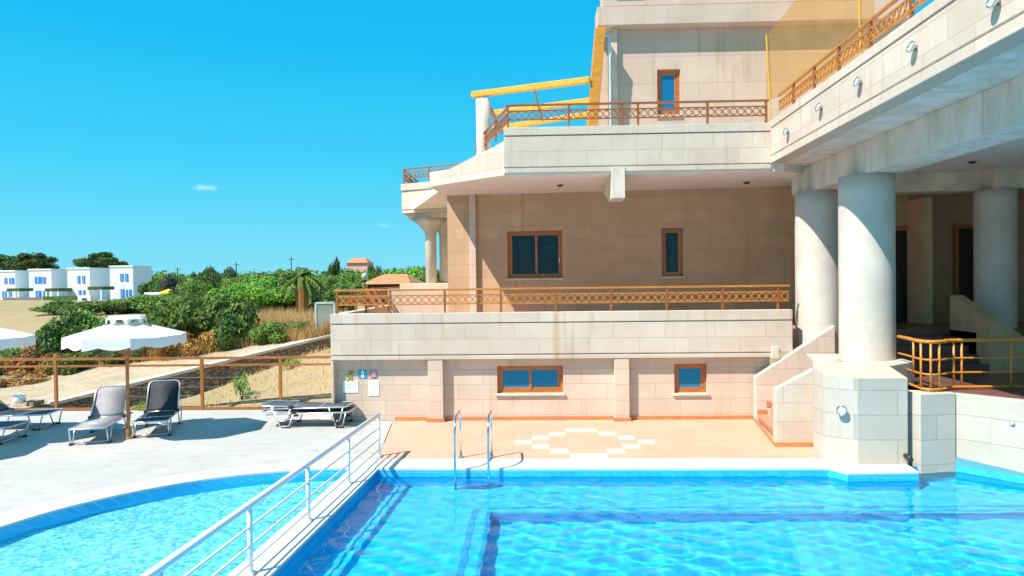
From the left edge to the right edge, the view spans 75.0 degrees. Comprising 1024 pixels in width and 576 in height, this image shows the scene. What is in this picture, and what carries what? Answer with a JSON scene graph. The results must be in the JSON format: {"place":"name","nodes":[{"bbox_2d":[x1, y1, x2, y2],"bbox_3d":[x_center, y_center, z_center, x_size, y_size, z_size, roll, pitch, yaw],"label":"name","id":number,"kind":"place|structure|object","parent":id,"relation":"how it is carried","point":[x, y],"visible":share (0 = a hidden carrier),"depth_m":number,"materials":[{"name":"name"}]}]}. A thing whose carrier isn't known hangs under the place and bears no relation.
{"place":"outdoors","nodes":[
{"label":"outdoors","id":0,"kind":"place"},
{"bbox_2d":[0,341,293,407],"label":"dirt road","id":1,"kind":"structure","parent":0,"point":[72,384],"depth_m":20.59,"materials":[{"name":"soil"}]},
{"bbox_2d":[0,305,347,374],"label":"dry grass","id":2,"kind":"structure","parent":0,"point":[309,332],"depth_m":24.05,"materials":[{"name":"plant"}]},
{"bbox_2d":[0,410,391,513],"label":"pool deck","id":3,"kind":"structure","parent":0,"point":[45,464],"depth_m":12.97,"materials":[{"name":"concrete"}]},
{"bbox_2d":[0,420,30,444],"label":"sun lounger","id":4,"kind":"object","parent":3,"relation":"on","point":[4,425],"visible":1,"depth_m":13.89,"materials":[{"name":"metal"}]},
{"bbox_2d":[0,328,35,349],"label":"parasol","id":5,"kind":"object","parent":3,"relation":"on","point":[12,338],"visible":1,"depth_m":13.67,"materials":[{"name":"white fabric"}]},
{"bbox_2d":[0,400,63,429],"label":"sun lounger","id":6,"kind":"object","parent":3,"relation":"on","point":[7,411],"visible":0.93,"depth_m":15.10,"materials":[{"name":"metal"}]},
{"bbox_2d":[68,385,132,445],"bbox_3d":[-8.685,2.652,14.129,0.724,0.956,1.856,-1,1,-15],"label":"sun lounger","id":7,"kind":"object","parent":3,"relation":"on","point":[108,409],"visible":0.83,"depth_m":14.52,"materials":[{"name":"metal"}]},
{"bbox_2d":[61,315,186,438],"bbox_3d":[-7.983,1.846,13.838,2.090,2.560,2.090,-1,1,-11],"label":"parasol","id":8,"kind":"object","parent":3,"relation":"on","point":[126,334],"visible":1,"depth_m":13.33,"materials":[{"name":"white fabric"}]},
{"bbox_2d":[131,379,183,438],"bbox_3d":[-7.788,2.620,14.697,0.724,0.986,1.856,-1,1,-17],"label":"sun lounger","id":9,"kind":"object","parent":3,"relation":"on","point":[162,400],"visible":1,"depth_m":15.10,"materials":[{"name":"metal"}]},
{"bbox_2d":[0,356,330,410],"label":"deck fence","id":10,"kind":"object","parent":3,"relation":"on","point":[280,364],"visible":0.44,"depth_m":16.90,"materials":[{"name":"orange paint"}]},
{"bbox_2d":[0,470,346,537],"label":"paddling pool basin","id":11,"kind":"object","parent":3,"relation":"in","point":[8,530],"visible":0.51,"depth_m":10.40,"materials":[{"name":"tile"}]},
{"bbox_2d":[0,476,340,575],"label":"paddling pool water","id":12,"kind":"structure","parent":11,"relation":"in","point":[139,537],"depth_m":8.87,"materials":[{"name":"liquid"}]},
{"bbox_2d":[262,406,356,427],"bbox_3d":[-4.545,2.883,14.996,1.991,0.378,0.724,-1,1,3],"label":"sun lounger","id":13,"kind":"object","parent":3,"relation":"on","point":[348,409],"visible":0.75,"depth_m":14.77,"materials":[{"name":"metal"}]},
{"bbox_2d":[259,400,353,422],"bbox_3d":[-4.607,2.769,14.997,1.991,0.378,0.724,-1,1,3],"label":"sun lounger","id":14,"kind":"object","parent":13,"relation":"on","point":[280,404],"visible":0.95,"depth_m":14.90,"materials":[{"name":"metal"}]},
{"bbox_2d":[194,346,330,406],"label":"sparse grass","id":15,"kind":"structure","parent":0,"point":[274,389],"depth_m":18.36,"materials":[{"name":"plant"}]},
{"bbox_2d":[0,285,789,410],"bbox_3d":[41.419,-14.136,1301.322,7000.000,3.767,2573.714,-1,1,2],"label":"ground","id":16,"kind":"structure","parent":0,"point":[17,315],"depth_m":18.45,"materials":[{"name":"soil"}]},
{"bbox_2d":[0,254,16,269],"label":"pine tree","id":17,"kind":"object","parent":16,"relation":"on","point":[4,258],"visible":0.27,"depth_m":153.50,"materials":[{"name":"green plant"}]},
{"bbox_2d":[0,346,22,373],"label":"bush","id":18,"kind":"object","parent":16,"relation":"on","point":[5,351],"visible":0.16,"depth_m":23.22,"materials":[{"name":"green plant"}]},
{"bbox_2d":[0,270,28,298],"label":"white house","id":19,"kind":"structure","parent":16,"relation":"on","point":[14,278],"depth_m":114.86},
{"bbox_2d":[8,404,25,406],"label":"stone wall","id":20,"kind":"structure","parent":16,"relation":"on","point":[19,405],"depth_m":17.43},
{"bbox_2d":[11,393,25,404],"bbox_3d":[-12.994,2.980,17.580,0.300,0.370,0.295,-1,1,2],"label":"wall lantern","id":21,"kind":"object","parent":20,"relation":"on","point":[19,398],"depth_m":17.47,"materials":[{"name":"white paint"}]},
{"bbox_2d":[6,288,32,297],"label":"terrace pergola","id":22,"kind":"object","parent":16,"relation":"on","point":[18,289],"visible":0.76,"depth_m":108.69,"materials":[{"name":"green plant"}]},
{"bbox_2d":[0,348,42,368],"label":"bush","id":23,"kind":"object","parent":16,"relation":"on","point":[6,355],"visible":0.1,"depth_m":22.94,"materials":[{"name":"green plant"}]},
{"bbox_2d":[0,369,51,386],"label":"bush","id":24,"kind":"object","parent":16,"relation":"on","point":[10,380],"visible":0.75,"depth_m":20.85,"materials":[{"name":"brown plant"}]},
{"bbox_2d":[4,252,59,270],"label":"pine tree","id":25,"kind":"object","parent":16,"relation":"on","point":[25,261],"visible":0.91,"depth_m":149.16,"materials":[{"name":"green plant"}]},
{"bbox_2d":[4,345,61,376],"bbox_3d":[-16.319,2.567,22.622,1.790,1.319,1.537,0,1,27],"label":"bush","id":26,"kind":"object","parent":16,"relation":"on","point":[32,353],"visible":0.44,"depth_m":22.31,"materials":[{"name":"brown plant"}]},
{"bbox_2d":[22,399,43,407],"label":"rocks","id":27,"kind":"object","parent":16,"relation":"on","point":[34,403],"depth_m":17.54,"materials":[{"name":"stone"}]},
{"bbox_2d":[3,296,76,299],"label":"garden wall","id":28,"kind":"structure","parent":16,"relation":"on","point":[53,298],"depth_m":100.46,"materials":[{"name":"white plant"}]},
{"bbox_2d":[28,269,67,298],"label":"white house","id":29,"kind":"structure","parent":16,"relation":"on","point":[40,280],"depth_m":112.62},
{"bbox_2d":[33,352,66,375],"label":"bush","id":30,"kind":"object","parent":16,"relation":"on","point":[41,370],"visible":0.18,"depth_m":22.01,"materials":[{"name":"brown plant"}]},
{"bbox_2d":[45,288,71,295],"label":"terrace pergola","id":31,"kind":"object","parent":16,"relation":"on","point":[47,290],"visible":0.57,"depth_m":106.43,"materials":[{"name":"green plant"}]},
{"bbox_2d":[28,308,98,357],"bbox_3d":[-16.439,1.850,24.686,2.437,2.233,2.226,-1,1,-31],"label":"bush","id":32,"kind":"object","parent":16,"relation":"on","point":[46,341],"visible":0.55,"depth_m":24.22,"materials":[{"name":"green plant"}]},
{"bbox_2d":[40,350,99,374],"bbox_3d":[-14.805,2.506,22.456,1.443,0.805,2.091,-1,1,8],"label":"bush","id":33,"kind":"object","parent":16,"relation":"on","point":[68,370],"visible":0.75,"depth_m":21.85,"materials":[{"name":"green plant"}]},
{"bbox_2d":[48,306,109,354],"bbox_3d":[-16.117,1.825,25.247,2.758,2.252,2.573,-1,1,12],"label":"bush","id":34,"kind":"object","parent":16,"relation":"on","point":[90,322],"visible":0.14,"depth_m":24.93,"materials":[{"name":"green plant"}]},
{"bbox_2d":[41,298,123,315],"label":"bush","id":35,"kind":"object","parent":16,"relation":"on","point":[51,306],"visible":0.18,"depth_m":44.85,"materials":[{"name":"green plant"}]},
{"bbox_2d":[66,268,109,299],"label":"white house","id":36,"kind":"structure","parent":16,"relation":"on","point":[80,281],"depth_m":109.37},
{"bbox_2d":[72,251,127,267],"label":"pine tree","id":37,"kind":"object","parent":16,"relation":"on","point":[105,259],"visible":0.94,"depth_m":146.06,"materials":[{"name":"green plant"}]},
{"bbox_2d":[76,348,124,369],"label":"bush","id":38,"kind":"object","parent":16,"relation":"on","point":[105,354],"visible":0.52,"depth_m":22.46,"materials":[{"name":"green plant"}]},
{"bbox_2d":[87,286,113,299],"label":"terrace pergola","id":39,"kind":"object","parent":16,"relation":"on","point":[101,288],"visible":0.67,"depth_m":102.12,"materials":[{"name":"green plant"}]},
{"bbox_2d":[56,299,145,314],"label":"bush","id":40,"kind":"object","parent":16,"relation":"on","point":[107,307],"visible":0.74,"depth_m":41.86,"materials":[{"name":"green plant"}]},
{"bbox_2d":[109,265,151,299],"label":"white house","id":41,"kind":"structure","parent":16,"relation":"on","point":[126,280],"depth_m":106.05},
{"bbox_2d":[115,347,155,363],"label":"bush","id":42,"kind":"object","parent":16,"relation":"on","point":[138,353],"visible":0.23,"depth_m":22.62,"materials":[{"name":"green plant"}]},
{"bbox_2d":[103,294,181,313],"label":"bush","id":43,"kind":"object","parent":16,"relation":"on","point":[143,299],"visible":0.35,"depth_m":43.86,"materials":[{"name":"green plant"}]},
{"bbox_2d":[137,280,162,295],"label":"bush","id":44,"kind":"object","parent":16,"relation":"on","point":[151,286],"visible":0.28,"depth_m":95.06,"materials":[{"name":"green plant"}]},
{"bbox_2d":[141,345,184,360],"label":"bush","id":45,"kind":"object","parent":16,"relation":"on","point":[159,350],"visible":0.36,"depth_m":22.49,"materials":[{"name":"brown plant"}]},
{"bbox_2d":[132,303,198,337],"bbox_3d":[-13.565,1.530,26.970,3.100,1.818,2.930,0,1,18],"label":"bush","id":46,"kind":"object","parent":16,"relation":"on","point":[152,311],"visible":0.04,"depth_m":27.05,"materials":[{"name":"green plant"}]},
{"bbox_2d":[121,293,212,313],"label":"bush","id":47,"kind":"object","parent":16,"relation":"on","point":[164,299],"visible":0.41,"depth_m":43.53,"materials":[{"name":"green plant"}]},
{"bbox_2d":[159,274,183,296],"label":"bush","id":48,"kind":"object","parent":16,"relation":"on","point":[169,282],"visible":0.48,"depth_m":90.67,"materials":[{"name":"grey plant"}]},
{"bbox_2d":[154,331,209,356],"bbox_3d":[-11.450,2.054,23.227,1.963,1.155,2.108,-1,1,-11],"label":"bush","id":49,"kind":"object","parent":16,"relation":"on","point":[192,348],"visible":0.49,"depth_m":22.68,"materials":[{"name":"brown plant"}]},
{"bbox_2d":[168,289,209,306],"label":"bush","id":50,"kind":"object","parent":16,"relation":"on","point":[202,293],"visible":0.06,"depth_m":45.81,"materials":[{"name":"green plant"}]},
{"bbox_2d":[48,334,330,407],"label":"stone wall","id":51,"kind":"structure","parent":16,"relation":"on","point":[216,376],"depth_m":20.77,"materials":[{"name":"stone"}]},
{"bbox_2d":[175,278,213,294],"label":"bush","id":52,"kind":"object","parent":16,"relation":"on","point":[195,285],"visible":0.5,"depth_m":88.69,"materials":[{"name":"green plant"}]},
{"bbox_2d":[186,328,226,351],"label":"bush","id":53,"kind":"object","parent":16,"relation":"on","point":[203,336],"visible":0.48,"depth_m":23.14,"materials":[{"name":"brown plant"}]},
{"bbox_2d":[153,290,261,336],"bbox_3d":[-11.220,1.200,24.971,3.803,2.265,2.552,-1,1,-41],"label":"bush","id":54,"kind":"object","parent":16,"relation":"on","point":[185,317],"visible":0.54,"depth_m":24.37,"materials":[{"name":"green plant"}]},
{"bbox_2d":[196,270,219,281],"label":"tree","id":55,"kind":"object","parent":16,"relation":"on","point":[213,277],"visible":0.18,"depth_m":173.08,"materials":[{"name":"green plant"}]},
{"bbox_2d":[192,273,237,290],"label":"bush","id":56,"kind":"object","parent":16,"relation":"on","point":[204,278],"visible":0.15,"depth_m":95.42,"materials":[{"name":"green plant"}]},
{"bbox_2d":[205,265,238,280],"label":"tree","id":57,"kind":"object","parent":16,"relation":"on","point":[227,271],"visible":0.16,"depth_m":177.22,"materials":[{"name":"green plant"}]},
{"bbox_2d":[209,307,253,350],"bbox_3d":[-10.151,1.510,23.975,1.948,1.668,2.074,0,1,28],"label":"bush","id":58,"kind":"object","parent":16,"relation":"on","point":[228,325],"visible":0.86,"depth_m":23.45,"materials":[{"name":"green plant"}]},
{"bbox_2d":[219,276,248,290],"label":"bush","id":59,"kind":"object","parent":16,"relation":"on","point":[228,282],"visible":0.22,"depth_m":90.69,"materials":[{"name":"green plant"}]},
{"bbox_2d":[152,268,321,283],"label":"distant woodland","id":60,"kind":"object","parent":16,"relation":"on","point":[181,278],"visible":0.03,"depth_m":254.48,"materials":[{"name":"green plant"}]},
{"bbox_2d":[204,285,271,307],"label":"bush","id":61,"kind":"object","parent":16,"relation":"on","point":[257,295],"visible":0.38,"depth_m":45.00,"materials":[{"name":"green plant"}]},
{"bbox_2d":[233,367,251,399],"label":"weed","id":62,"kind":"object","parent":16,"relation":"on","point":[240,389],"visible":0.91,"depth_m":17.53,"materials":[{"name":"green plant"}]},
{"bbox_2d":[240,276,282,288],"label":"bush","id":63,"kind":"object","parent":16,"relation":"on","point":[264,281],"visible":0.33,"depth_m":88.25,"materials":[{"name":"green plant"}]},
{"bbox_2d":[247,321,291,344],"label":"bush","id":64,"kind":"object","parent":16,"relation":"on","point":[272,329],"visible":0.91,"depth_m":23.52,"materials":[{"name":"green plant"}]},
{"bbox_2d":[243,269,295,287],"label":"bush","id":65,"kind":"object","parent":16,"relation":"on","point":[282,277],"visible":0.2,"depth_m":92.49,"materials":[{"name":"green plant"}]},
{"bbox_2d":[251,287,295,310],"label":"bush","id":66,"kind":"object","parent":16,"relation":"on","point":[278,298],"visible":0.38,"depth_m":47.36,"materials":[{"name":"green plant"}]},
{"bbox_2d":[250,284,324,310],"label":"bush","id":67,"kind":"object","parent":16,"relation":"on","point":[292,289],"visible":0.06,"depth_m":49.20,"materials":[{"name":"green plant"}]},
{"bbox_2d":[276,320,309,333],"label":"bush","id":68,"kind":"object","parent":16,"relation":"on","point":[299,325],"visible":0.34,"depth_m":24.29,"materials":[{"name":"green plant"}]},
{"bbox_2d":[280,268,327,313],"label":"palm tree","id":69,"kind":"object","parent":16,"relation":"on","point":[304,287],"visible":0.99,"depth_m":44.14,"materials":[{"name":"green plant"}]},
{"bbox_2d":[311,274,337,288],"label":"bush","id":70,"kind":"object","parent":16,"relation":"on","point":[329,281],"visible":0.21,"depth_m":89.02,"materials":[{"name":"green plant"}]},
{"bbox_2d":[315,302,335,332],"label":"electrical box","id":71,"kind":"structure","parent":16,"relation":"on","point":[323,310],"depth_m":24.24,"materials":[{"name":"white metal"}]},
{"bbox_2d":[308,286,357,310],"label":"bush","id":72,"kind":"object","parent":16,"relation":"on","point":[327,296],"visible":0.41,"depth_m":47.79,"materials":[{"name":"green plant"}]},
{"bbox_2d":[325,257,343,276],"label":"tree","id":73,"kind":"object","parent":16,"relation":"on","point":[334,269],"visible":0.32,"depth_m":186.15,"materials":[{"name":"green plant"}]},
{"bbox_2d":[317,271,366,286],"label":"bush","id":74,"kind":"object","parent":16,"relation":"on","point":[349,278],"visible":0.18,"depth_m":91.42,"materials":[{"name":"green plant"}]},
{"bbox_2d":[327,280,368,303],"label":"bush","id":75,"kind":"object","parent":16,"relation":"on","point":[356,285],"visible":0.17,"depth_m":70.02,"materials":[{"name":"green plant"}]},
{"bbox_2d":[346,258,372,272],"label":"hill house","id":76,"kind":"structure","parent":16,"relation":"on","point":[358,263],"depth_m":211.65,"materials":[{"name":"paint"}]},
{"bbox_2d":[367,264,383,276],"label":"tree","id":77,"kind":"object","parent":16,"relation":"on","point":[376,270],"visible":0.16,"depth_m":189.85,"materials":[{"name":"green plant"}]},
{"bbox_2d":[362,274,424,307],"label":"tiled hut","id":78,"kind":"object","parent":16,"relation":"on","point":[390,280],"visible":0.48,"depth_m":40.56,"materials":[{"name":"tile"}]},
{"bbox_2d":[387,266,425,281],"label":"bush","id":79,"kind":"object","parent":16,"relation":"on","point":[412,273],"visible":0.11,"depth_m":99.34,"materials":[{"name":"green plant"}]},
{"bbox_2d":[415,267,439,282],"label":"bush","id":80,"kind":"object","parent":16,"relation":"on","point":[424,273],"visible":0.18,"depth_m":98.29,"materials":[{"name":"green plant"}]},
{"bbox_2d":[330,0,1023,473],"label":"hotel building","id":81,"kind":"structure","parent":16,"relation":"on","point":[872,216],"depth_m":15.06,"materials":[{"name":"beige stone"}]},
{"bbox_2d":[343,381,357,392],"bbox_3d":[-3.708,2.268,15.316,0.354,0.272,0.012,-1,1,2],"label":"notice","id":82,"kind":"object","parent":81,"relation":"attached to","point":[350,387],"visible":1,"depth_m":15.31,"materials":[{"name":"white paper"}]},
{"bbox_2d":[340,287,399,310],"bbox_3d":[-3.869,0.271,18.787,0.060,0.550,6.760,-1,1,2],"label":"balcony railing","id":83,"kind":"object","parent":81,"relation":"on","point":[353,300],"visible":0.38,"depth_m":17.49,"materials":[{"name":"orange paint"}]},
{"bbox_2d":[368,380,378,395],"bbox_3d":[-3.172,2.296,15.299,0.242,0.357,0.012,-1,1,2],"label":"notice","id":84,"kind":"object","parent":81,"relation":"attached to","point":[373,385],"visible":1,"depth_m":15.30,"materials":[{"name":"white paper"}]},
{"bbox_2d":[365,288,388,312],"bbox_3d":[-3.378,0.516,16.718,0.215,1.044,1.184,-1,1,-37],"label":"stair handrail","id":85,"kind":"object","parent":81,"relation":"on","point":[378,310],"visible":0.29,"depth_m":16.77,"materials":[{"name":"orange paint"}]},
{"bbox_2d":[402,163,459,183],"bbox_3d":[-2.851,-3.986,23.320,2.373,0.550,0.060,0,1,27],"label":"balcony railing","id":86,"kind":"object","parent":81,"relation":"on","point":[428,172],"visible":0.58,"depth_m":23.45,"materials":[{"name":"orange paint"}]},
{"bbox_2d":[474,107,506,154],"bbox_3d":[-0.572,-3.877,17.130,0.060,0.550,3.906,-1,1,-14],"label":"balcony railing","id":87,"kind":"object","parent":81,"relation":"on","point":[489,136],"visible":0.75,"depth_m":16.41,"materials":[{"name":"orange paint"}]},
{"bbox_2d":[471,76,589,154],"bbox_3d":[0.683,-4.224,19.513,3.227,2.561,5.127,-1,1,7],"label":"roof pergola","id":88,"kind":"object","parent":81,"relation":"on","point":[484,110],"visible":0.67,"depth_m":17.83,"materials":[{"name":"wood"}]},
{"bbox_2d":[587,28,605,125],"bbox_3d":[2.115,-5.036,16.980,0.539,3.079,0.300,-1,1,2],"label":"leaning post","id":89,"kind":"object","parent":88,"relation":"attached to","point":[597,65],"visible":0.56,"depth_m":16.83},
{"bbox_2d":[496,365,564,395],"bbox_3d":[0.414,2.108,15.246,1.579,0.681,0.208,-1,1,2],"label":"window","id":90,"kind":"structure","parent":81,"relation":"in","point":[518,380],"depth_m":15.31,"materials":[{"name":"blue glass"}]},
{"bbox_2d":[506,231,563,279],"bbox_3d":[0.632,-0.897,18.241,1.581,1.357,0.280,-1,1,7],"label":"window","id":91,"kind":"structure","parent":81,"relation":"in","point":[532,255],"depth_m":18.33,"materials":[{"name":"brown glass"}]},
{"bbox_2d":[334,285,789,313],"bbox_3d":[1.086,0.258,15.117,10.300,0.550,0.060,-1,1,2],"label":"balcony railing","id":92,"kind":"object","parent":81,"relation":"on","point":[665,293],"visible":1,"depth_m":15.10,"materials":[{"name":"orange paint"}]},
{"bbox_2d":[506,99,768,127],"bbox_3d":[2.802,-3.911,15.011,5.890,0.550,0.060,-1,1,2],"label":"balcony railing","id":93,"kind":"object","parent":81,"relation":"on","point":[637,109],"visible":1,"depth_m":14.99,"materials":[{"name":"orange paint"}]},
{"bbox_2d":[656,70,681,116],"bbox_3d":[4.075,-5.067,17.368,0.675,1.236,0.200,-1,1,2],"label":"window","id":94,"kind":"structure","parent":81,"relation":"in","point":[668,89],"depth_m":17.42,"materials":[{"name":"brown"}]},
{"bbox_2d":[660,228,684,277],"bbox_3d":[4.264,-0.935,17.780,0.637,1.352,0.280,-1,1,7],"label":"window","id":95,"kind":"structure","parent":81,"relation":"in","point":[671,238],"depth_m":17.82,"materials":[{"name":"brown glass"}]},
{"bbox_2d":[673,364,709,395],"bbox_3d":[4.042,2.068,15.126,0.816,0.720,0.200,-1,1,2],"label":"window","id":96,"kind":"structure","parent":81,"relation":"in","point":[687,377],"depth_m":15.18,"materials":[{"name":"blue glass"}]},
{"bbox_2d":[766,0,860,128],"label":"sun screen","id":97,"kind":"object","parent":81,"relation":"on","point":[768,60],"visible":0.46,"depth_m":15.90,"materials":[{"name":"metal"}]},
{"bbox_2d":[777,0,927,110],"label":"balcony railing","id":98,"kind":"object","parent":81,"relation":"on","point":[870,39],"visible":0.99,"depth_m":11.09,"materials":[{"name":"metal"}]},
{"bbox_2d":[896,226,907,321],"bbox_3d":[9.846,-0.344,17.040,0.848,2.451,0.095,-1,1,2],"label":"door","id":99,"kind":"structure","parent":81,"relation":"in","point":[901,231],"depth_m":17.04,"materials":[{"name":"brown wood"}]},
{"bbox_2d":[896,335,1023,391],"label":"terrace railing","id":100,"kind":"object","parent":81,"relation":"on","point":[953,358],"visible":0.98,"depth_m":11.58,"materials":[{"name":"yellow metal"}]},
{"bbox_2d":[953,225,972,300],"bbox_3d":[11.591,-0.374,16.984,0.645,2.471,0.095,-1,1,2],"label":"door","id":101,"kind":"structure","parent":81,"relation":"in","point":[962,234],"depth_m":16.98,"materials":[{"name":"brown wood"}]},
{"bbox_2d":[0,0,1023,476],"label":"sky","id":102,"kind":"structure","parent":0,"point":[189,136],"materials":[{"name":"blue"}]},
{"bbox_2d":[378,419,819,458],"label":"tiled terrace","id":103,"kind":"structure","parent":0,"point":[712,438],"depth_m":13.26,"materials":[{"name":"beige tile"}]},
{"bbox_2d":[514,428,655,458],"bbox_3d":[1.424,3.024,13.090,2.184,0.004,2.184,-1,1,-43],"label":"tile pattern","id":104,"kind":"object","parent":103,"relation":"on","point":[583,455],"visible":1,"depth_m":12.90},
{"bbox_2d":[273,465,1023,575],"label":"pool basin","id":105,"kind":"object","parent":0,"point":[693,473],"visible":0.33,"depth_m":11.18,"materials":[{"name":"blue tile"}]},
{"bbox_2d":[227,468,377,575],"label":"pool divider","id":106,"kind":"object","parent":105,"relation":"in","point":[274,558],"visible":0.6,"depth_m":8.66,"materials":[{"name":"concrete"}]},
{"bbox_2d":[140,412,381,575],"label":"pool railing","id":107,"kind":"object","parent":106,"relation":"on","point":[159,568],"visible":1,"depth_m":7.70,"materials":[{"name":"metal"}]},
{"bbox_2d":[0,458,918,528],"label":"pool coping","id":108,"kind":"object","parent":105,"relation":"on","point":[13,517],"visible":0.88,"depth_m":11.30,"materials":[{"name":"stone"}]},
{"bbox_2d":[453,410,494,479],"bbox_3d":[-0.660,2.987,11.614,0.662,1.662,0.959,-1,1,2],"label":"pool ladder","id":109,"kind":"object","parent":105,"relation":"attached to","point":[489,421],"visible":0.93,"depth_m":11.25,"materials":[{"name":"metal"}]},
{"bbox_2d":[276,472,1023,575],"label":"pool water","id":110,"kind":"structure","parent":0,"point":[948,524],"depth_m":8.88,"materials":[{"name":"liquid"}]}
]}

